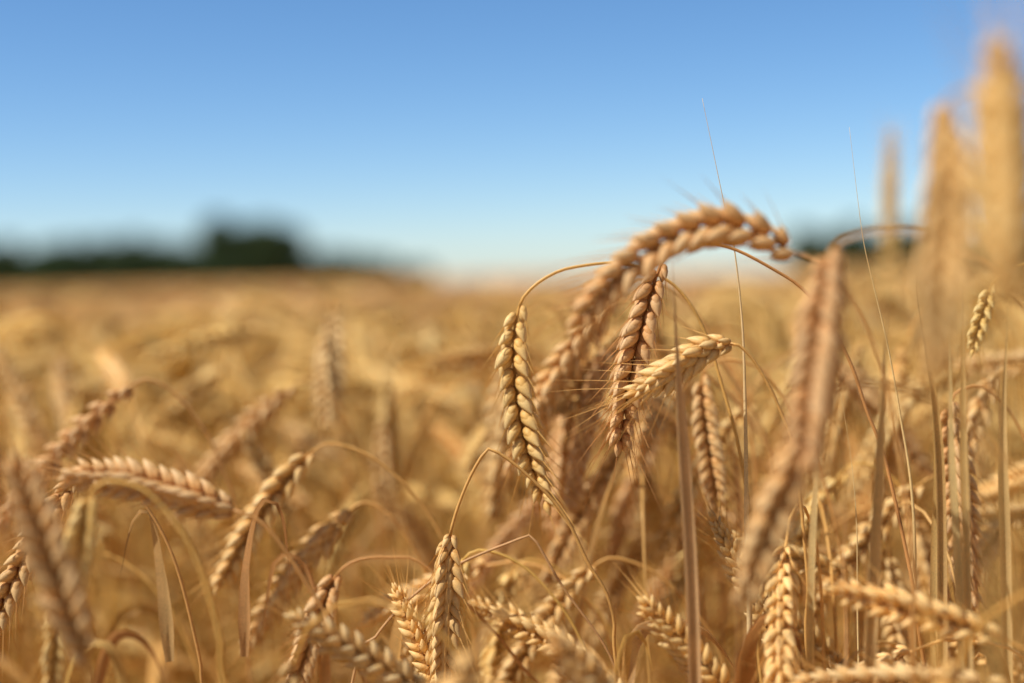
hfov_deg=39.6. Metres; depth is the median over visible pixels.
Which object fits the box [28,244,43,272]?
tree
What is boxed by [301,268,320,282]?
shrub
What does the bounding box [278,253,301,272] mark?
tree
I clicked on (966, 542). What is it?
stalk
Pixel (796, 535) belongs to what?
plant
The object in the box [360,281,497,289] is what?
wheat patch
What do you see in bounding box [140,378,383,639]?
wheat ear
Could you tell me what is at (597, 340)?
wheat ear
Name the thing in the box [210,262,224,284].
shrub
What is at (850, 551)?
wheat ear
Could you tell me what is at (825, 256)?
shrub
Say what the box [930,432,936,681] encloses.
stalk
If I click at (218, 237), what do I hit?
tree
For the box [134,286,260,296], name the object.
wheat patch
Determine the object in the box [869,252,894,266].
shrub
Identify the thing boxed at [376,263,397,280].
shrub
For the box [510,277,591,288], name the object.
wheat patch
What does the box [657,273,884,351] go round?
wheat patch
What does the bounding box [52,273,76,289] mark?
shrub
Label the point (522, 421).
wheat ear
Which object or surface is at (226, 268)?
shrub
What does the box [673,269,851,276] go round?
wheat patch
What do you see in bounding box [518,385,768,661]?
wheat ear
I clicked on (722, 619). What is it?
stalk
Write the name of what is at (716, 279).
wheat patch
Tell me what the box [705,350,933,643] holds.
wheat ear
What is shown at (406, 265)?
tree
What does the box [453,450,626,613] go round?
wheat ear
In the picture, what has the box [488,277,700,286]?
wheat patch
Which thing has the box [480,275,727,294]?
wheat patch
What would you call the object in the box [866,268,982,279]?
wheat patch
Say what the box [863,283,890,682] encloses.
stalk
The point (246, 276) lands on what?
shrub
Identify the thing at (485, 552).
bent wheat straw
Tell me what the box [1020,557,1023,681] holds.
wheat leaf tip
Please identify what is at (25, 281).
shrub
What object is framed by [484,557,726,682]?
plant
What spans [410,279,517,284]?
wheat patch
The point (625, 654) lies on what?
wheat leaf
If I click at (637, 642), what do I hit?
wheat leaf curl
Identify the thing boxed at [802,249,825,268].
shrub
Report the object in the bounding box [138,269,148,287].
shrub
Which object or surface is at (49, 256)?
tree
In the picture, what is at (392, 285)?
wheat patch
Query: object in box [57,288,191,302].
wheat patch
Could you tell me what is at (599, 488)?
plant
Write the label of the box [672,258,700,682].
wheat stalk
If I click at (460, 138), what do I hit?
sky
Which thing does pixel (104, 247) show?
tree
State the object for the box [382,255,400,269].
tree
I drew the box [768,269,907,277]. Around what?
wheat patch
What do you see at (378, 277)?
shrub
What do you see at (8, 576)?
stalk
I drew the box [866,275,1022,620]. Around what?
wheat patch
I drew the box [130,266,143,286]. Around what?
shrub
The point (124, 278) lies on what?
shrub
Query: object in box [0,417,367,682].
wheat ear
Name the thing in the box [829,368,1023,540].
wheat ear
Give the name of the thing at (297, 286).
wheat patch
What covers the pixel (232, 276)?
shrub
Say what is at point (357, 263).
tree
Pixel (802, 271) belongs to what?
wheat patch
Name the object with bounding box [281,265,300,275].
shrub
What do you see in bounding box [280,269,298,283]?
shrub
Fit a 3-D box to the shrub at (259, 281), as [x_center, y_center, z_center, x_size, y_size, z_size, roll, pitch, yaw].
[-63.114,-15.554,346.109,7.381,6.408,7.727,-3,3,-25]
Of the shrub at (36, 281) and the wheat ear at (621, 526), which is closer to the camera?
the wheat ear at (621, 526)
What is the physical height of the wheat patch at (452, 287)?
0.943 m
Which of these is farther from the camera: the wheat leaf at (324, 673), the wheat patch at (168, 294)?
the wheat patch at (168, 294)
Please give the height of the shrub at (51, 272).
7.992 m
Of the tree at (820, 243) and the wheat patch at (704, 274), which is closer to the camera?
the wheat patch at (704, 274)
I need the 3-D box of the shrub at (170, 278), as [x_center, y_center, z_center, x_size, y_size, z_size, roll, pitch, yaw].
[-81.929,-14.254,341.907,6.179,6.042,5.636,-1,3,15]
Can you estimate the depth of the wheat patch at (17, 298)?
3.78 m
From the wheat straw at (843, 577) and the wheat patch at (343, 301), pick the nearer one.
the wheat straw at (843, 577)
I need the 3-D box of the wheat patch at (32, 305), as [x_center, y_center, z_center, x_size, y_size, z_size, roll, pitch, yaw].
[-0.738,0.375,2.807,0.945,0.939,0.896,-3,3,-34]
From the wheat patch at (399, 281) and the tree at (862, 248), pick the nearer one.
the wheat patch at (399, 281)
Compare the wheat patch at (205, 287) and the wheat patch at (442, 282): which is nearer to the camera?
the wheat patch at (205, 287)
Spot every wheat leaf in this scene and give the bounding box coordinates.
[65,639,128,682]
[93,629,164,682]
[104,604,180,682]
[120,510,173,662]
[238,499,289,656]
[261,553,330,682]
[362,639,395,682]
[388,587,460,672]
[565,403,659,681]
[613,630,652,682]
[796,546,864,663]
[916,296,946,681]
[973,643,1009,682]
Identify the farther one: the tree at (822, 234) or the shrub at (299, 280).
the tree at (822, 234)
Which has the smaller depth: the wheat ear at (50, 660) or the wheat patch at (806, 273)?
the wheat ear at (50, 660)
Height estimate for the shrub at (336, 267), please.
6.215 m
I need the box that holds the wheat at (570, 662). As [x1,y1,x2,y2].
[0,294,1023,682]
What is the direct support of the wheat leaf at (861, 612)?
attached to the wheat at (570, 662)
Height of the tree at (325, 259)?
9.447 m
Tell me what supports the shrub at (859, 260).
on the ground
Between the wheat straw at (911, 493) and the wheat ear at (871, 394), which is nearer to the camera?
the wheat straw at (911, 493)
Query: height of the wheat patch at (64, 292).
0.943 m
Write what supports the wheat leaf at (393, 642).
attached to the wheat at (570, 662)
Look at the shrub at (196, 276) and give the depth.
342.77 m
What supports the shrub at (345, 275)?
on the ground
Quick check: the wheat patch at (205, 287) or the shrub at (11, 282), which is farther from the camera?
the shrub at (11, 282)
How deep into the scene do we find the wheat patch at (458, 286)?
5.76 m
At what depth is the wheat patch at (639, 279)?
9.77 m
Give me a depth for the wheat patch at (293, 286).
19.11 m
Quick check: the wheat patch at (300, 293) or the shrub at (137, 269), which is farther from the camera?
the shrub at (137, 269)
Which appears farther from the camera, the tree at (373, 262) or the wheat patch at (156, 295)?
the tree at (373, 262)
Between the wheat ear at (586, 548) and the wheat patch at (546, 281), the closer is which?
the wheat ear at (586, 548)
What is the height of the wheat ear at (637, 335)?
0.977 m
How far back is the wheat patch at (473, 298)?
3.70 m
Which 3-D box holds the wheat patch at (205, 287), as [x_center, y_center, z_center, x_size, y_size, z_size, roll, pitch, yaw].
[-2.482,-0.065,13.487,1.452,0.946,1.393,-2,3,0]
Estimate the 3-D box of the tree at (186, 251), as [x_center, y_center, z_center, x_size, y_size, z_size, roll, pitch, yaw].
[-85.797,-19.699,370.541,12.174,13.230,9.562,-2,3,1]
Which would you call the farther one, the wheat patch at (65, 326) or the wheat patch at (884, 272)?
the wheat patch at (884, 272)
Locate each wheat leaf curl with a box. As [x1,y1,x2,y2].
[628,618,735,682]
[734,613,802,682]
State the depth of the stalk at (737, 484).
0.97 m
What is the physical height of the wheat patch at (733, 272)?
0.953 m
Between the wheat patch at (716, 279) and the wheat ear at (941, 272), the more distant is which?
the wheat patch at (716, 279)
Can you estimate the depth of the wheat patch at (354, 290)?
4.26 m
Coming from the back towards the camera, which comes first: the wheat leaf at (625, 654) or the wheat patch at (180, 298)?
the wheat patch at (180, 298)
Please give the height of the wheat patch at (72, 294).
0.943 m
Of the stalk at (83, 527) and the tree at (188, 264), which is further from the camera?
the tree at (188, 264)
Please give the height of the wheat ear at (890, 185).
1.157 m
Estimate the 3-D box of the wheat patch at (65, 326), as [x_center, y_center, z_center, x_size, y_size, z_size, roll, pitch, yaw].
[-1.216,0.370,3.276,1.007,0.931,1.012,-2,3,0]
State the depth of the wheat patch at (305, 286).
9.51 m
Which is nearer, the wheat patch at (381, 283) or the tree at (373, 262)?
the wheat patch at (381, 283)
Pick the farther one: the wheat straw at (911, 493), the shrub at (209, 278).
the shrub at (209, 278)
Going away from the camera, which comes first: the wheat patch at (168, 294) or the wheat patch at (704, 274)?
the wheat patch at (168, 294)
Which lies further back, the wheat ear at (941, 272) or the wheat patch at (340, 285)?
the wheat patch at (340, 285)
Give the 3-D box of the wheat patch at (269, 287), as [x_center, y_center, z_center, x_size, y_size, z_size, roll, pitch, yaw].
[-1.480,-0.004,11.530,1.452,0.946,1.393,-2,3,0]
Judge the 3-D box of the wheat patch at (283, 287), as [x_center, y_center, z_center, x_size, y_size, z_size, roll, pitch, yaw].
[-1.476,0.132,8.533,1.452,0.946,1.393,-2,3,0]
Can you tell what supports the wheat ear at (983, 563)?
on the ground
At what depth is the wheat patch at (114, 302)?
5.12 m
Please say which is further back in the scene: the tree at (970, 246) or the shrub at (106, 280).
the tree at (970, 246)
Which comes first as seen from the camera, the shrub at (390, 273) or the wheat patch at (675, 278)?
the wheat patch at (675, 278)
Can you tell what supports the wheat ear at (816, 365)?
on the ground
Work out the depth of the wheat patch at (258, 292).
4.65 m
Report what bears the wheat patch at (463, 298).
on the ground
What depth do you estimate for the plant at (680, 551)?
1.06 m
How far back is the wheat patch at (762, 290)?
3.13 m
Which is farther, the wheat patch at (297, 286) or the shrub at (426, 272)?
the shrub at (426, 272)
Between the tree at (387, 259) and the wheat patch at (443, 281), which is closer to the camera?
the wheat patch at (443, 281)
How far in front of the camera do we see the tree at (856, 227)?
405.60 m
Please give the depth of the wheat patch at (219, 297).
5.10 m
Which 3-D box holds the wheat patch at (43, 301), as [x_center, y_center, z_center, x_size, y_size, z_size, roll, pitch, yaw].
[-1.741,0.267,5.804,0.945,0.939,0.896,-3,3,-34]
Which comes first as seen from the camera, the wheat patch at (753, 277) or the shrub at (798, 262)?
the wheat patch at (753, 277)
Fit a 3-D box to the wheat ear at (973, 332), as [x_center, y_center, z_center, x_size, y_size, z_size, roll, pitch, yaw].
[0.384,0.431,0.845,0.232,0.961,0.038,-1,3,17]
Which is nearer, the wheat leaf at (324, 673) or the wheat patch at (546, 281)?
the wheat leaf at (324, 673)
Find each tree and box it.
[0,239,37,282]
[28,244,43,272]
[32,244,51,271]
[36,240,66,274]
[55,237,86,274]
[83,236,112,272]
[87,236,119,270]
[108,232,154,270]
[144,237,179,266]
[171,241,203,267]
[177,258,195,268]
[193,213,245,271]
[233,218,286,269]
[235,220,249,235]
[239,217,297,265]
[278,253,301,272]
[281,223,311,273]
[300,251,316,271]
[312,249,336,268]
[333,249,352,268]
[345,259,364,268]
[351,251,366,260]
[361,254,386,271]
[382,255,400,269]
[385,260,397,269]
[401,263,414,269]
[786,237,795,266]
[789,225,817,259]
[809,236,832,253]
[815,230,832,239]
[828,226,860,254]
[832,226,871,254]
[837,219,875,257]
[863,233,896,255]
[896,222,921,249]
[968,233,974,252]
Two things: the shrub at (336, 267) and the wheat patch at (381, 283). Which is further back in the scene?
the shrub at (336, 267)
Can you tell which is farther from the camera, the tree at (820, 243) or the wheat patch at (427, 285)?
the tree at (820, 243)
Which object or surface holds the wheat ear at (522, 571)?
on the ground
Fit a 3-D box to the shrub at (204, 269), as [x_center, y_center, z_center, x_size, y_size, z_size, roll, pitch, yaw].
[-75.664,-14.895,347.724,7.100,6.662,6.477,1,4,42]
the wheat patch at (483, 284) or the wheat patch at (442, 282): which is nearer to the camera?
the wheat patch at (483, 284)
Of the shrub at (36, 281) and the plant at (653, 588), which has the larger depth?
the shrub at (36, 281)
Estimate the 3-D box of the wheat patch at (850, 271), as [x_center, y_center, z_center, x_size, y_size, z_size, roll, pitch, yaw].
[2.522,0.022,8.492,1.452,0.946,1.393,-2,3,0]
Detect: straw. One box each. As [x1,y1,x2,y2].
[351,534,614,682]
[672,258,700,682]
[702,99,752,632]
[839,391,859,662]
[840,430,846,667]
[849,128,916,662]
[971,65,995,682]
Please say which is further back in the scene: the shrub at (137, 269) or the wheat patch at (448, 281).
the shrub at (137, 269)
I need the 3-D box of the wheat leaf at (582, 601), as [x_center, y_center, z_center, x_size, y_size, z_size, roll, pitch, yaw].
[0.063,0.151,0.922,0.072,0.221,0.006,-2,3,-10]
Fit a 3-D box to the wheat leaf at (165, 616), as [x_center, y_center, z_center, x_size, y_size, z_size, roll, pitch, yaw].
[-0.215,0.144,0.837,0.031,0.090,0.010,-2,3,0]
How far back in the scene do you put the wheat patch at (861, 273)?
6.36 m
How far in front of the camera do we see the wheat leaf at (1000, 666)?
0.76 m
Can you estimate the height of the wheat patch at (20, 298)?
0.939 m
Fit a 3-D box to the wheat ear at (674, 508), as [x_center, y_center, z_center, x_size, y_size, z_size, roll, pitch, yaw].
[0.251,0.472,0.975,0.344,0.875,0.053,-1,3,7]
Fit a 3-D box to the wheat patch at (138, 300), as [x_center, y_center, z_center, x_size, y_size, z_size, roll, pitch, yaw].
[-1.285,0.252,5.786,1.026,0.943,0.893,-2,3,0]
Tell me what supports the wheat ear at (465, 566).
on the ground
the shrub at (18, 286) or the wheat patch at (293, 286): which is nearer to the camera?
the wheat patch at (293, 286)
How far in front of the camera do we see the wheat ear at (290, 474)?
0.91 m
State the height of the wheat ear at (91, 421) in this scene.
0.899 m
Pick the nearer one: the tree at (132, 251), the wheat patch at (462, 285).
the wheat patch at (462, 285)
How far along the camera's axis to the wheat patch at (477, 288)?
4.17 m
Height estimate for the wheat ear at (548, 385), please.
0.943 m
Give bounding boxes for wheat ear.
[0,378,251,682]
[0,385,94,682]
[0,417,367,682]
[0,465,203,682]
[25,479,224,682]
[25,551,199,682]
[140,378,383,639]
[173,442,480,682]
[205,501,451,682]
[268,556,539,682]
[406,552,611,679]
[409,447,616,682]
[409,549,587,674]
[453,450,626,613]
[460,458,735,675]
[470,558,618,682]
[474,300,788,658]
[482,261,762,682]
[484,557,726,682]
[494,277,764,680]
[499,174,916,682]
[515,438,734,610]
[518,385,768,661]
[534,343,814,680]
[541,325,807,653]
[574,245,925,664]
[582,529,804,663]
[595,417,749,605]
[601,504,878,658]
[623,393,927,602]
[632,477,881,680]
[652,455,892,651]
[662,350,930,682]
[686,358,849,668]
[692,380,1023,669]
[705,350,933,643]
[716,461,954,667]
[727,327,983,682]
[735,228,1023,559]
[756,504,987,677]
[760,475,1023,672]
[803,336,997,513]
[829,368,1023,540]
[839,361,996,506]
[870,109,912,567]
[872,84,994,456]
[889,508,1023,660]
[918,366,1023,553]
[924,384,1023,643]
[926,0,1023,682]
[954,281,994,375]
[972,502,1017,622]
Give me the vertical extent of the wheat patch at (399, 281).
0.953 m
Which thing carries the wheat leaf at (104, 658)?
attached to the wheat at (570, 662)
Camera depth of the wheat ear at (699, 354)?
0.78 m
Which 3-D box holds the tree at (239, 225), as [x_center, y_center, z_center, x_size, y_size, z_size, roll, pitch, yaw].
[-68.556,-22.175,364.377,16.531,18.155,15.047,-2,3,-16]
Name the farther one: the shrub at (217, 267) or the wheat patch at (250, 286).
the shrub at (217, 267)
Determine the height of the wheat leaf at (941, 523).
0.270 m
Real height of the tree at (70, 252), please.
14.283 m
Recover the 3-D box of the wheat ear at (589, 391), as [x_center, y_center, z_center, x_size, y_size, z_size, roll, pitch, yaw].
[0.175,0.455,0.947,0.308,0.915,0.051,-1,3,7]
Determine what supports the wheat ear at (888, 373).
on the ground
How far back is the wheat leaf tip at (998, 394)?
0.89 m
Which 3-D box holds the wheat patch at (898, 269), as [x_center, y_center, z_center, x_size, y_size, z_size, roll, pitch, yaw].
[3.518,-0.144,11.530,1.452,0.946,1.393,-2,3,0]
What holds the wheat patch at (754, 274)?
on the ground
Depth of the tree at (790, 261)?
420.84 m
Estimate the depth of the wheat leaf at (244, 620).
0.77 m
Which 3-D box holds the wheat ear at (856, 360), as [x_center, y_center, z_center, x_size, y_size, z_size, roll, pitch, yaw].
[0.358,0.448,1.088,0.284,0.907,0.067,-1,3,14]
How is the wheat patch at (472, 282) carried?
on the ground
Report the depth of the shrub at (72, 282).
341.73 m
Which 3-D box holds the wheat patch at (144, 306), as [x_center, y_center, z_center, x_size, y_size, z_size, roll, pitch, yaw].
[-0.717,0.334,3.776,1.007,0.931,1.012,-2,3,0]
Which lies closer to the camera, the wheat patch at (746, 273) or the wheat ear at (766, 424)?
the wheat ear at (766, 424)
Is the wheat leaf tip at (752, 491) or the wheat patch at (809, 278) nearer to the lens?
the wheat leaf tip at (752, 491)
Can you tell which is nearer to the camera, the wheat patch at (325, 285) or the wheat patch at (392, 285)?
the wheat patch at (392, 285)
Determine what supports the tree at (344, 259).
on the ground
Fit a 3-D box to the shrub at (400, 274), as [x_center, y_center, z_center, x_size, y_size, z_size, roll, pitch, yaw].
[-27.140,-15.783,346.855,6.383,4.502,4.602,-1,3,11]
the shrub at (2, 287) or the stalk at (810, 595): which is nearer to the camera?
the stalk at (810, 595)
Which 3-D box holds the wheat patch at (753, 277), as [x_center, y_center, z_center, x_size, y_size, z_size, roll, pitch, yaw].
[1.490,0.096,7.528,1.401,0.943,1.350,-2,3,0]
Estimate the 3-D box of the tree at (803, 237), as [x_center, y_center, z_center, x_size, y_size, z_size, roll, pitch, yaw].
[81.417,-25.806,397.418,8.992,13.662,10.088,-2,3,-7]
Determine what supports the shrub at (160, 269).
on the ground
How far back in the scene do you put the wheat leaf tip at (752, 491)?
0.99 m
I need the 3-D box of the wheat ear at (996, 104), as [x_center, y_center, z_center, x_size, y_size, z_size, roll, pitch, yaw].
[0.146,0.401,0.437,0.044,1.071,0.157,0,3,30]
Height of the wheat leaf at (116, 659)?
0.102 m
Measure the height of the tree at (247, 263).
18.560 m
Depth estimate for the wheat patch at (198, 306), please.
3.21 m
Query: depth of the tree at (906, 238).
395.46 m
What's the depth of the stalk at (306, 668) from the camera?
0.85 m
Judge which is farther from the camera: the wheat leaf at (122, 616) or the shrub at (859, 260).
the shrub at (859, 260)
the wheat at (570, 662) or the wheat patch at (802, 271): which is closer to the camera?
the wheat at (570, 662)
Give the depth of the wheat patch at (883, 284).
2.66 m
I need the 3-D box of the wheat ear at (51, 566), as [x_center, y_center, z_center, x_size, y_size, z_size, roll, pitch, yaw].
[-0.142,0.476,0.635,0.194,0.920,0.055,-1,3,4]
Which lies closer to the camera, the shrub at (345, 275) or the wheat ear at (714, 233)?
the wheat ear at (714, 233)
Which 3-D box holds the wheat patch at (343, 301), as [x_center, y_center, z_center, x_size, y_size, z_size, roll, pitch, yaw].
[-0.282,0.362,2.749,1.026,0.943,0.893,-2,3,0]
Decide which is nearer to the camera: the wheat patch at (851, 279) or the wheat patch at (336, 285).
the wheat patch at (851, 279)
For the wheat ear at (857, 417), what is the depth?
1.16 m
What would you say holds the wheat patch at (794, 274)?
on the ground
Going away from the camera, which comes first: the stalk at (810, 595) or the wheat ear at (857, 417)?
the stalk at (810, 595)
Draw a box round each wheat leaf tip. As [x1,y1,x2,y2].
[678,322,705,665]
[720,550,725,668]
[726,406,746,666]
[749,363,754,569]
[759,468,771,682]
[791,591,796,680]
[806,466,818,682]
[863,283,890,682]
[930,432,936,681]
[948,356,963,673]
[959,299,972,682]
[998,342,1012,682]
[998,360,999,425]
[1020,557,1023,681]
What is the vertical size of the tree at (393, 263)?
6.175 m
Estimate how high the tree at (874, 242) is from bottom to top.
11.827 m
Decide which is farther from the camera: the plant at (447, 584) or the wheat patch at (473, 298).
the wheat patch at (473, 298)
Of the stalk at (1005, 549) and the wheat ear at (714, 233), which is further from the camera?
the stalk at (1005, 549)
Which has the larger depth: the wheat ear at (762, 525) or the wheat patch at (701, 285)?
the wheat patch at (701, 285)
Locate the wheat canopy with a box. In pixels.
[18,266,911,291]
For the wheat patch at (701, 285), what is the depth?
4.12 m
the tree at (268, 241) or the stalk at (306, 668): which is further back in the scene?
the tree at (268, 241)
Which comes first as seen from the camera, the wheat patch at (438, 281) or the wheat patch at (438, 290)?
the wheat patch at (438, 290)
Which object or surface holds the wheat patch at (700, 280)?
on the ground
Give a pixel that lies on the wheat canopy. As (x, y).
(515, 277)
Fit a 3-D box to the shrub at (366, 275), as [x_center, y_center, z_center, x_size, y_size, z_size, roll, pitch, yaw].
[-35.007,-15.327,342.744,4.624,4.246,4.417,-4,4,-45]
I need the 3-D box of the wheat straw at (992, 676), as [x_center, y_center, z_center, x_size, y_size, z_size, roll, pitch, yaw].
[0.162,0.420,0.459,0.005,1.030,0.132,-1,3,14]
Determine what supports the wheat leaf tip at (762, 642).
attached to the wheat at (570, 662)
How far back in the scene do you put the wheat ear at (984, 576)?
1.17 m
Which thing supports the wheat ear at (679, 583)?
on the ground
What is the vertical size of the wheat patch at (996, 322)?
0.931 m
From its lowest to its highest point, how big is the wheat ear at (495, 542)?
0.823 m
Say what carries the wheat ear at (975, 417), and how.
on the ground
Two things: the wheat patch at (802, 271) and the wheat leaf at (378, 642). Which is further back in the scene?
the wheat patch at (802, 271)
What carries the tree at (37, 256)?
on the ground
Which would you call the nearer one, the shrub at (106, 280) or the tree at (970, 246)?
the shrub at (106, 280)
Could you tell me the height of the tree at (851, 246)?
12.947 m
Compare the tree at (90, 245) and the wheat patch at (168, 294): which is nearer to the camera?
the wheat patch at (168, 294)
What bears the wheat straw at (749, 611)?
on the ground
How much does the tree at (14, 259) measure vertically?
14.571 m
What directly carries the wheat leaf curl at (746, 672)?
attached to the wheat at (570, 662)
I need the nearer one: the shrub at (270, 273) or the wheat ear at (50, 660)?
the wheat ear at (50, 660)
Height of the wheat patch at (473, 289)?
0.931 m
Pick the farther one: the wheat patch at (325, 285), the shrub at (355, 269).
the shrub at (355, 269)
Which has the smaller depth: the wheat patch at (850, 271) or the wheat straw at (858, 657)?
the wheat straw at (858, 657)
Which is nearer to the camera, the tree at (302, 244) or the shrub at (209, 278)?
the shrub at (209, 278)
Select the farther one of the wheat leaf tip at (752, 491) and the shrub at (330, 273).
the shrub at (330, 273)
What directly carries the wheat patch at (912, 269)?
on the ground
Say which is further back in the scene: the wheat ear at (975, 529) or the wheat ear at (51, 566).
the wheat ear at (975, 529)
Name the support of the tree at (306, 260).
on the ground
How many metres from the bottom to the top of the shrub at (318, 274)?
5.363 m
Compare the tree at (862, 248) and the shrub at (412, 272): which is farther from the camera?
the tree at (862, 248)
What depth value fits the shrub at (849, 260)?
381.02 m
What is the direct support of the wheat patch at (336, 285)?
on the ground
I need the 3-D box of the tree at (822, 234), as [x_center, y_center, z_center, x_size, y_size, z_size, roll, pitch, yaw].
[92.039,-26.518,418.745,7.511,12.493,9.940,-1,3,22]
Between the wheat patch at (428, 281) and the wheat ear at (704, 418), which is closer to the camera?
the wheat ear at (704, 418)
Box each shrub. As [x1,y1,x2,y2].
[0,276,7,291]
[0,277,13,291]
[1,273,17,290]
[7,267,34,290]
[20,275,28,290]
[21,272,51,290]
[39,265,61,290]
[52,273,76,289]
[66,274,86,289]
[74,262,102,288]
[96,270,118,288]
[112,267,140,288]
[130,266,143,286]
[136,269,159,287]
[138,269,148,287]
[149,260,172,286]
[161,269,180,286]
[166,264,193,286]
[182,267,202,286]
[198,267,208,274]
[199,270,221,285]
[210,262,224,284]
[219,261,240,285]
[220,270,254,285]
[228,266,258,284]
[249,264,262,284]
[256,262,284,284]
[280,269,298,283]
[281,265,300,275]
[296,274,303,283]
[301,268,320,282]
[310,267,327,282]
[322,267,339,282]
[331,265,344,281]
[335,269,354,281]
[347,266,359,281]
[357,270,376,281]
[372,268,383,280]
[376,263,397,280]
[395,269,406,280]
[405,263,422,279]
[418,264,437,279]
[792,250,811,269]
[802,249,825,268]
[814,253,828,259]
[842,250,856,267]
[852,252,870,267]
[864,257,876,267]
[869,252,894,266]
[891,248,908,266]
[895,243,917,266]
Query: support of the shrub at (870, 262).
on the ground
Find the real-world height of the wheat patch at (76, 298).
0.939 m
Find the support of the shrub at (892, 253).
on the ground
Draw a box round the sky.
[0,0,1023,278]
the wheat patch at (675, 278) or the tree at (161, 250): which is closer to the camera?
the wheat patch at (675, 278)
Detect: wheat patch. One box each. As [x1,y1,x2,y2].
[0,293,364,661]
[0,294,176,525]
[0,295,162,605]
[0,297,338,681]
[0,298,97,325]
[3,295,134,317]
[4,299,135,653]
[7,290,166,302]
[29,290,131,299]
[37,295,182,426]
[42,291,354,659]
[50,288,304,303]
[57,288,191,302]
[78,293,246,543]
[84,287,233,301]
[101,286,308,305]
[104,289,278,306]
[120,291,354,437]
[129,285,319,301]
[134,285,543,661]
[134,285,586,682]
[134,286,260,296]
[156,286,391,410]
[176,283,341,291]
[188,286,303,290]
[213,282,353,289]
[214,284,355,292]
[216,286,363,302]
[217,284,352,295]
[217,289,319,302]
[249,283,388,291]
[266,283,527,580]
[270,283,371,290]
[271,282,490,300]
[299,281,528,295]
[299,282,405,292]
[301,282,521,478]
[307,287,525,518]
[314,278,504,289]
[321,281,471,425]
[345,278,509,285]
[346,280,522,291]
[347,282,474,467]
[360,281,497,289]
[364,280,516,287]
[378,278,508,286]
[387,278,509,283]
[393,280,519,284]
[407,280,495,285]
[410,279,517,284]
[422,281,777,679]
[428,282,718,601]
[448,286,637,304]
[452,279,700,587]
[462,278,589,298]
[468,278,584,306]
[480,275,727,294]
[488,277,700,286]
[503,277,680,288]
[504,277,640,286]
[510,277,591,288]
[626,279,806,323]
[638,275,735,291]
[639,273,767,282]
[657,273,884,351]
[658,272,1022,656]
[659,278,768,344]
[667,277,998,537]
[670,269,797,276]
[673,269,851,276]
[674,272,763,279]
[684,272,825,282]
[706,267,895,275]
[715,272,865,284]
[718,271,855,285]
[724,273,894,300]
[725,270,914,286]
[745,270,879,277]
[761,272,974,301]
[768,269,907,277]
[777,271,999,589]
[795,268,975,279]
[803,269,981,279]
[851,271,1022,532]
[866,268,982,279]
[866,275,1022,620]
[874,267,975,276]
[912,284,1023,532]
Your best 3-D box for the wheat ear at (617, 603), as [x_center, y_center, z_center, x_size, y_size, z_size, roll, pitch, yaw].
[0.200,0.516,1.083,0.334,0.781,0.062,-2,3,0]
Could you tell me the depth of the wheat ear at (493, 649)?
0.93 m
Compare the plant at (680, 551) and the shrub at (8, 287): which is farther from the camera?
the shrub at (8, 287)
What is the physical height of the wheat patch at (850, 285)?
0.931 m
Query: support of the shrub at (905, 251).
on the ground
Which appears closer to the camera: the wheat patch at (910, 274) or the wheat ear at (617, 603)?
the wheat ear at (617, 603)
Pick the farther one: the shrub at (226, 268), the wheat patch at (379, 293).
the shrub at (226, 268)
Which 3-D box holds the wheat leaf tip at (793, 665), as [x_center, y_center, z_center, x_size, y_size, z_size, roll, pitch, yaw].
[0.207,0.210,1.074,0.015,0.210,0.011,-2,3,0]
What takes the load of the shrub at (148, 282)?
on the ground
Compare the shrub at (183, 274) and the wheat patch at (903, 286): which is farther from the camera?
the shrub at (183, 274)
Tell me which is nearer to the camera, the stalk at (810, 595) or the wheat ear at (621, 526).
the stalk at (810, 595)
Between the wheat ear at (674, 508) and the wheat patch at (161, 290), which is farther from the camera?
the wheat patch at (161, 290)
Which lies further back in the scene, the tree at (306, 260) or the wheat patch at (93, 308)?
the tree at (306, 260)
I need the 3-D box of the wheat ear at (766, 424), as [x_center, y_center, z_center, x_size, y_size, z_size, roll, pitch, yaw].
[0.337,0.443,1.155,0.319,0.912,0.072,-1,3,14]
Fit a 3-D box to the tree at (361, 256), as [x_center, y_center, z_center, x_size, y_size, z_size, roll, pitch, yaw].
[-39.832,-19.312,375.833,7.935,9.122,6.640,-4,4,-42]
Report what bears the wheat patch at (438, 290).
on the ground
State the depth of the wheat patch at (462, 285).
9.63 m

